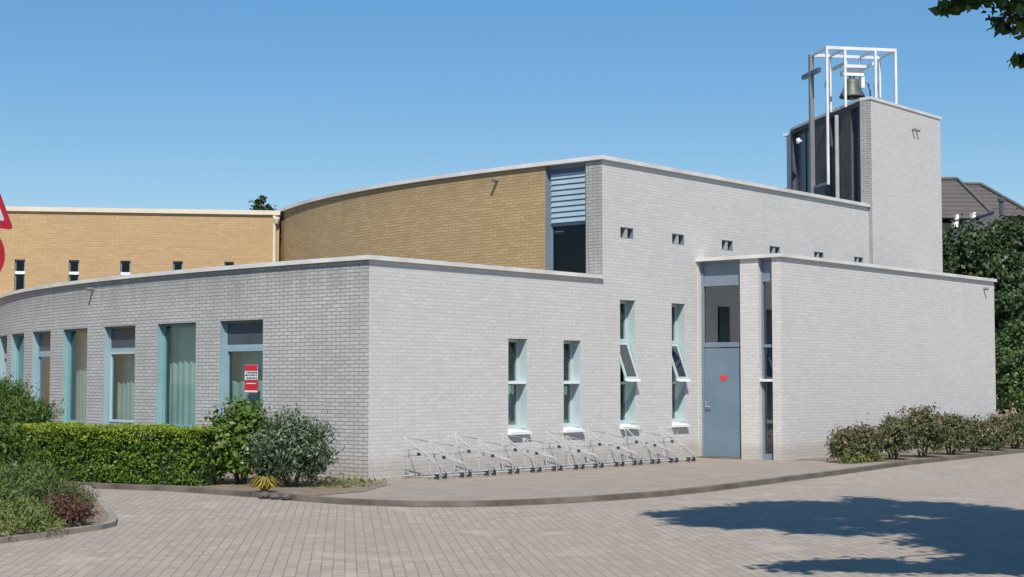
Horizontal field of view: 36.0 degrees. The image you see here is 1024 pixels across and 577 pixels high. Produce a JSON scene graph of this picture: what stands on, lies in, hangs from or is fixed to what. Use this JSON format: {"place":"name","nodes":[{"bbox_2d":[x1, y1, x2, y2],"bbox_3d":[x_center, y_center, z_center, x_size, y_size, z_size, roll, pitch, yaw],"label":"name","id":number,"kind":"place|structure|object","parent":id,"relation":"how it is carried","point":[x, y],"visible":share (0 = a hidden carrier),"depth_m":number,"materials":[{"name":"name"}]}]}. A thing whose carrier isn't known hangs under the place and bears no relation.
{"place":"outdoors","nodes":[
{"label":"outdoors","id":0,"kind":"place"},
{"bbox_2d":[0,453,1023,576],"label":"road","id":1,"kind":"structure","parent":0,"point":[959,518],"depth_m":16.95,"materials":[{"name":"grey brick"}]},
{"bbox_2d":[0,485,116,543],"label":"kerb","id":2,"kind":"structure","parent":1,"relation":"on","point":[111,521],"depth_m":17.21,"materials":[{"name":"grey concrete"}]},
{"bbox_2d":[248,195,276,210],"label":"conifer tree","id":3,"kind":"object","parent":1,"relation":"on","point":[258,205],"visible":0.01,"depth_m":52.16,"materials":[{"name":"green plant"}]},
{"bbox_2d":[258,491,268,498],"bbox_3d":[-3.502,2.913,22.218,0.165,0.112,0.173,0,-3,0],"label":"stone","id":4,"kind":"object","parent":1,"relation":"on","point":[263,495],"visible":1,"depth_m":22.17,"materials":[{"name":"grey stone"}]},
{"bbox_2d":[269,493,279,499],"bbox_3d":[-3.321,2.915,22.084,0.150,0.099,0.148,3,-5,-44],"label":"stone","id":5,"kind":"object","parent":1,"relation":"on","point":[274,496],"visible":1,"depth_m":22.04,"materials":[{"name":"grey stone"}]},
{"bbox_2d":[58,449,1023,506],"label":"kerb","id":6,"kind":"structure","parent":1,"relation":"on","point":[492,502],"depth_m":22.95,"materials":[{"name":"concrete"}]},
{"bbox_2d":[93,452,1023,506],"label":"gutter","id":7,"kind":"object","parent":1,"relation":"on","point":[557,503],"visible":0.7,"depth_m":22.99,"materials":[{"name":"grey concrete"}]},
{"bbox_2d":[280,493,290,499],"bbox_3d":[-3.149,2.899,21.968,0.155,0.105,0.162,0,-3,0],"label":"stone","id":8,"kind":"object","parent":7,"relation":"on","point":[285,496],"visible":1,"depth_m":21.92,"materials":[{"name":"grey stone"}]},
{"bbox_2d":[0,0,1023,210],"label":"sky","id":9,"kind":"structure","parent":0,"point":[147,104],"materials":[{"name":"blue"}]},
{"bbox_2d":[203,443,1007,500],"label":"pavement","id":10,"kind":"structure","parent":0,"point":[618,479],"depth_m":25.34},
{"bbox_2d":[0,206,279,404],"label":"brick hall","id":11,"kind":"structure","parent":10,"relation":"on","point":[46,245],"depth_m":39.46,"materials":[{"name":"yellow brick"},{"name":"pale coping"},{"name":"glass"}]},
{"bbox_2d":[15,260,24,289],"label":"window","id":12,"kind":"structure","parent":11,"relation":"in","point":[19,264],"depth_m":39.12,"materials":[{"name":"glass"}]},
{"bbox_2d":[69,260,78,280],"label":"window","id":13,"kind":"structure","parent":11,"relation":"in","point":[73,264],"depth_m":39.32,"materials":[{"name":"glass"}]},
{"bbox_2d":[121,261,130,274],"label":"window","id":14,"kind":"structure","parent":11,"relation":"in","point":[125,265],"depth_m":39.51,"materials":[{"name":"glass"}]},
{"bbox_2d":[173,261,182,269],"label":"window","id":15,"kind":"structure","parent":11,"relation":"in","point":[177,265],"depth_m":39.70,"materials":[{"name":"glass"}]},
{"bbox_2d":[225,262,233,265],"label":"window","id":16,"kind":"structure","parent":11,"relation":"in","point":[226,263],"depth_m":39.88,"materials":[{"name":"glass"}]},
{"bbox_2d":[76,472,387,495],"bbox_3d":[-10.521,3.317,29.408,7.169,0.001,21.577,3,-4,-41],"label":"planting bed","id":17,"kind":"object","parent":10,"relation":"on","point":[232,484],"visible":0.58,"depth_m":23.82,"materials":[{"name":"soil"}]},
{"bbox_2d":[0,372,64,423],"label":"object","id":18,"kind":"object","parent":17,"relation":"on","point":[30,409],"visible":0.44,"depth_m":27.08,"materials":[{"name":"green plant"}]},
{"bbox_2d":[0,420,228,485],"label":"clipped hedge","id":19,"kind":"object","parent":17,"relation":"on","point":[114,453],"visible":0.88,"depth_m":24.46,"materials":[{"name":"green plant"}]},
{"bbox_2d":[189,394,283,482],"bbox_3d":[-4.176,2.334,24.669,1.765,1.438,1.662,0,-3,0],"label":"laurel shrub","id":20,"kind":"object","parent":17,"relation":"on","point":[233,425],"visible":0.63,"depth_m":24.27,"materials":[{"name":"green plant"}]},
{"bbox_2d":[247,476,281,491],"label":"yellow plant","id":21,"kind":"object","parent":17,"relation":"on","point":[263,483],"visible":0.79,"depth_m":22.58,"materials":[{"name":"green plant"}]},
{"bbox_2d":[234,403,345,486],"bbox_3d":[-3.321,2.343,23.930,1.619,1.334,1.615,0,-3,0],"label":"grey leaf shrub","id":22,"kind":"object","parent":17,"relation":"on","point":[281,453],"visible":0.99,"depth_m":23.65,"materials":[{"name":"green plant"}]},
{"bbox_2d":[277,472,389,489],"bbox_3d":[-2.807,2.905,23.788,1.604,0.258,2.585,-2,-4,24],"label":"weed tuft","id":23,"kind":"object","parent":17,"relation":"on","point":[336,481],"visible":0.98,"depth_m":23.97,"materials":[{"name":"green plant"}]},
{"bbox_2d":[0,96,996,479],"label":"church building","id":24,"kind":"structure","parent":10,"relation":"on","point":[572,298],"depth_m":31.95,"materials":[{"name":"white brick"}]},
{"bbox_2d":[0,335,23,383],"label":"window","id":25,"kind":"structure","parent":24,"relation":"in","point":[3,339],"depth_m":37.87,"materials":[{"name":"blue paint"}]},
{"bbox_2d":[11,333,42,401],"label":"window","id":26,"kind":"structure","parent":24,"relation":"in","point":[15,360],"depth_m":36.22,"materials":[{"name":"green paint"}]},
{"bbox_2d":[32,331,50,418],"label":"window","id":27,"kind":"structure","parent":24,"relation":"in","point":[41,340],"depth_m":34.42,"materials":[{"name":"blue paint"}]},
{"bbox_2d":[62,328,86,423],"bbox_3d":[-9.001,1.853,32.663,0.421,2.010,2.027,3,-4,-37],"label":"window","id":28,"kind":"structure","parent":24,"relation":"in","point":[74,377],"depth_m":32.86,"materials":[{"name":"glass"}]},
{"bbox_2d":[103,325,134,424],"bbox_3d":[-7.720,1.760,31.069,0.419,2.010,2.024,3,-4,-41],"label":"window","id":29,"kind":"structure","parent":24,"relation":"in","point":[119,364],"depth_m":31.17,"materials":[{"name":"clear glass"}]},
{"bbox_2d":[156,322,195,427],"bbox_3d":[-6.300,1.669,29.514,0.420,2.010,2.031,3,-5,-44],"label":"window","id":30,"kind":"structure","parent":24,"relation":"in","point":[176,347],"depth_m":29.65,"materials":[{"name":"glass"}]},
{"bbox_2d":[219,319,262,422],"bbox_3d":[-4.875,1.587,28.120,1.943,2.010,0.434,-3,-5,43],"label":"window","id":31,"kind":"structure","parent":24,"relation":"in","point":[241,341],"depth_m":28.17,"materials":[{"name":"glass"}]},
{"bbox_2d":[244,365,257,392],"bbox_3d":[-4.584,1.587,27.718,0.370,0.490,0.007,-3,-5,43],"label":"poster","id":32,"kind":"object","parent":31,"relation":"attached to","point":[251,378],"visible":1,"depth_m":27.71,"materials":[{"name":"paper"}]},
{"bbox_2d":[508,339,531,434],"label":"window","id":33,"kind":"structure","parent":24,"relation":"in","point":[517,389],"depth_m":28.76,"materials":[{"name":"paint"}]},
{"bbox_2d":[549,163,585,272],"bbox_3d":[1.242,-1.329,31.439,0.980,2.265,0.917,0,-3,0],"label":"window","id":34,"kind":"structure","parent":24,"relation":"in","point":[567,183],"depth_m":31.34,"materials":[{"name":"glass"}]},
{"bbox_2d":[563,341,584,432],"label":"window","id":35,"kind":"structure","parent":24,"relation":"in","point":[572,392],"depth_m":29.97,"materials":[{"name":"white paint"}]},
{"bbox_2d":[620,301,640,428],"bbox_3d":[2.246,1.501,31.138,0.412,2.531,0.570,-3,-4,40],"label":"window","id":36,"kind":"structure","parent":24,"relation":"in","point":[630,376],"depth_m":31.36,"materials":[{"name":"white paint"}]},
{"bbox_2d":[671,304,689,426],"bbox_3d":[3.390,1.581,32.505,0.412,2.531,0.540,-3,-4,40],"label":"window","id":37,"kind":"structure","parent":24,"relation":"in","point":[680,375],"depth_m":32.72,"materials":[{"name":"white paint"}]},
{"bbox_2d":[696,260,741,458],"bbox_3d":[4.332,1.466,32.736,1.050,4.097,0.270,-3,-4,40],"label":"entrance door","id":38,"kind":"structure","parent":24,"relation":"in","point":[721,401],"depth_m":32.80,"materials":[{"name":"paint"}]},
{"bbox_2d":[720,375,726,381],"bbox_3d":[4.393,1.869,32.747,0.190,0.144,0.006,-3,-4,40],"label":"heart sticker","id":39,"kind":"object","parent":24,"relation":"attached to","point":[723,378],"visible":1,"depth_m":32.74,"materials":[{"name":"red plastic"}]},
{"bbox_2d":[760,258,772,459],"bbox_3d":[5.212,1.427,32.066,0.312,4.097,0.170,-3,-4,40],"label":"slot window","id":40,"kind":"structure","parent":24,"relation":"in","point":[766,263],"depth_m":32.16,"materials":[{"name":"paint"}]},
{"bbox_2d":[796,129,809,192],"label":"tower window","id":41,"kind":"structure","parent":24,"relation":"in","point":[802,150],"depth_m":43.62,"materials":[{"name":"glass"}]},
{"bbox_2d":[812,46,897,188],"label":"bell frame","id":42,"kind":"object","parent":24,"relation":"on","point":[844,65],"visible":0.93,"depth_m":40.55,"materials":[{"name":"white metal"}]},
{"bbox_2d":[801,54,820,193],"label":"cross","id":43,"kind":"object","parent":42,"relation":"attached to","point":[811,73],"visible":0.88,"depth_m":41.12,"materials":[{"name":"grey metal"}]},
{"bbox_2d":[839,68,870,99],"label":"church bell","id":44,"kind":"object","parent":42,"relation":"hanging from","point":[854,89],"visible":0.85,"depth_m":40.79,"materials":[{"name":"grey metal"}]},
{"bbox_2d":[854,108,860,201],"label":"tower window","id":45,"kind":"structure","parent":24,"relation":"in","point":[857,111],"depth_m":39.93,"materials":[{"name":"glass"}]},
{"bbox_2d":[401,426,697,478],"bbox_3d":[0.956,2.904,28.565,0.558,0.715,7.980,-3,-4,40],"label":"bike rack","id":46,"kind":"object","parent":10,"relation":"on","point":[516,469],"visible":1,"depth_m":28.07,"materials":[{"name":"metal"}]},
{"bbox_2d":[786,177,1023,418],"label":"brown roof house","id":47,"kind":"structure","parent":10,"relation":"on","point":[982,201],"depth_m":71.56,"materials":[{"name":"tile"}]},
{"bbox_2d":[797,442,1023,461],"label":"planting bed","id":48,"kind":"object","parent":10,"relation":"on","point":[910,455],"visible":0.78,"depth_m":34.15,"materials":[{"name":"soil"}]},
{"bbox_2d":[822,424,862,460],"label":"photinia shrub","id":49,"kind":"object","parent":48,"relation":"on","point":[845,441],"visible":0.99,"depth_m":30.71,"materials":[{"name":"green plant"}]},
{"bbox_2d":[831,450,890,463],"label":"weed tuft","id":50,"kind":"object","parent":48,"relation":"on","point":[865,459],"visible":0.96,"depth_m":30.74,"materials":[{"name":"green plant"}]},
{"bbox_2d":[848,413,887,457],"bbox_3d":[7.010,2.965,31.404,1.003,0.970,0.918,0,-3,0],"label":"photinia shrub","id":51,"kind":"object","parent":48,"relation":"on","point":[871,438],"visible":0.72,"depth_m":31.21,"materials":[{"name":"green plant"}]},
{"bbox_2d":[870,410,925,459],"bbox_3d":[7.793,2.971,31.977,1.251,1.015,1.131,0,-3,0],"label":"photinia shrub","id":52,"kind":"object","parent":48,"relation":"on","point":[896,435],"visible":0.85,"depth_m":31.77,"materials":[{"name":"green plant"}]},
{"bbox_2d":[885,402,955,456],"bbox_3d":[8.574,2.937,33.071,1.362,1.211,1.211,-3,-4,41],"label":"photinia shrub","id":53,"kind":"object","parent":48,"relation":"on","point":[929,424],"visible":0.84,"depth_m":32.76,"materials":[{"name":"green plant"}]},
{"bbox_2d":[925,410,979,454],"bbox_3d":[9.459,3.099,34.208,1.256,1.022,1.236,0,-3,0],"label":"photinia shrub","id":54,"kind":"object","parent":48,"relation":"on","point":[960,437],"visible":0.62,"depth_m":33.90,"materials":[{"name":"green plant"}]},
{"bbox_2d":[956,413,1000,452],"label":"photinia shrub","id":55,"kind":"object","parent":48,"relation":"on","point":[983,435],"visible":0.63,"depth_m":34.93,"materials":[{"name":"green plant"}]},
{"bbox_2d":[982,410,1016,450],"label":"photinia shrub","id":56,"kind":"object","parent":48,"relation":"on","point":[1003,435],"visible":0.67,"depth_m":35.96,"materials":[{"name":"green plant"}]},
{"bbox_2d":[999,409,1023,448],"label":"photinia shrub","id":57,"kind":"object","parent":48,"relation":"on","point":[1017,421],"visible":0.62,"depth_m":36.90,"materials":[{"name":"green plant"}]},
{"bbox_2d":[928,0,1023,68],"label":"overhanging tree","id":58,"kind":"object","parent":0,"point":[1000,24],"visible":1,"depth_m":10.65,"materials":[{"name":"green plant"}]},
{"label":"ground","id":59,"kind":"structure","parent":0,"visible":0},
{"bbox_2d":[0,484,108,536],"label":"planting bed","id":60,"kind":"object","parent":59,"relation":"on","point":[104,517],"visible":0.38,"depth_m":18.20,"materials":[{"name":"soil"}]},
{"bbox_2d":[0,408,42,473],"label":"flowering shrub","id":61,"kind":"object","parent":60,"relation":"on","point":[4,441],"visible":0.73,"depth_m":23.31,"materials":[{"name":"green plant"}]},
{"bbox_2d":[0,493,80,536],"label":"lime ground shrub","id":62,"kind":"object","parent":60,"relation":"on","point":[31,520],"visible":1,"depth_m":16.68,"materials":[{"name":"green plant"}]},
{"bbox_2d":[0,451,99,520],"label":"heather shrub","id":63,"kind":"object","parent":60,"relation":"on","point":[29,481],"visible":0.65,"depth_m":18.16,"materials":[{"name":"green plant"}]},
{"bbox_2d":[34,486,101,525],"bbox_3d":[-4.984,2.428,17.642,0.761,0.432,0.872,0,-3,0],"label":"red leaf shrub","id":64,"kind":"object","parent":60,"relation":"on","point":[70,507],"visible":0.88,"depth_m":17.49,"materials":[{"name":"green plant"}]},
{"bbox_3d":[-6.820,0.592,20.300,0.090,4.510,0.090,0,-3,0],"label":"sign pole","id":65,"kind":"object","parent":60,"relation":"on","visible":0},
{"bbox_2d":[0,239,4,270],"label":"round sign","id":66,"kind":"object","parent":65,"relation":"attached to","point":[2,255],"visible":1,"depth_m":20.57,"materials":[{"name":"red metal"}]},
{"bbox_2d":[0,194,11,228],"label":"warning sign","id":67,"kind":"object","parent":65,"relation":"attached to","point":[5,222],"visible":1,"depth_m":20.62,"materials":[{"name":"red metal"}]},
{"bbox_2d":[942,208,1023,362],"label":"broadleaf tree","id":68,"kind":"object","parent":59,"relation":"on","point":[973,253],"visible":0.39,"depth_m":50.82,"materials":[{"name":"green plant"}]},
{"bbox_2d":[948,207,1023,321],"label":"broadleaf tree","id":69,"kind":"object","parent":59,"relation":"on","point":[1016,229],"visible":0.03,"depth_m":53.98,"materials":[{"name":"green plant"}]},
{"bbox_2d":[996,394,1019,414],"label":"broadleaf tree","id":70,"kind":"object","parent":59,"relation":"on","point":[1004,413],"depth_m":58.12,"materials":[{"name":"green plant"}]},
{"bbox_2d":[995,305,1023,413],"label":"broadleaf tree","id":71,"kind":"object","parent":59,"relation":"on","point":[1009,383],"visible":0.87,"depth_m":45.11,"materials":[{"name":"green plant"}]}
]}

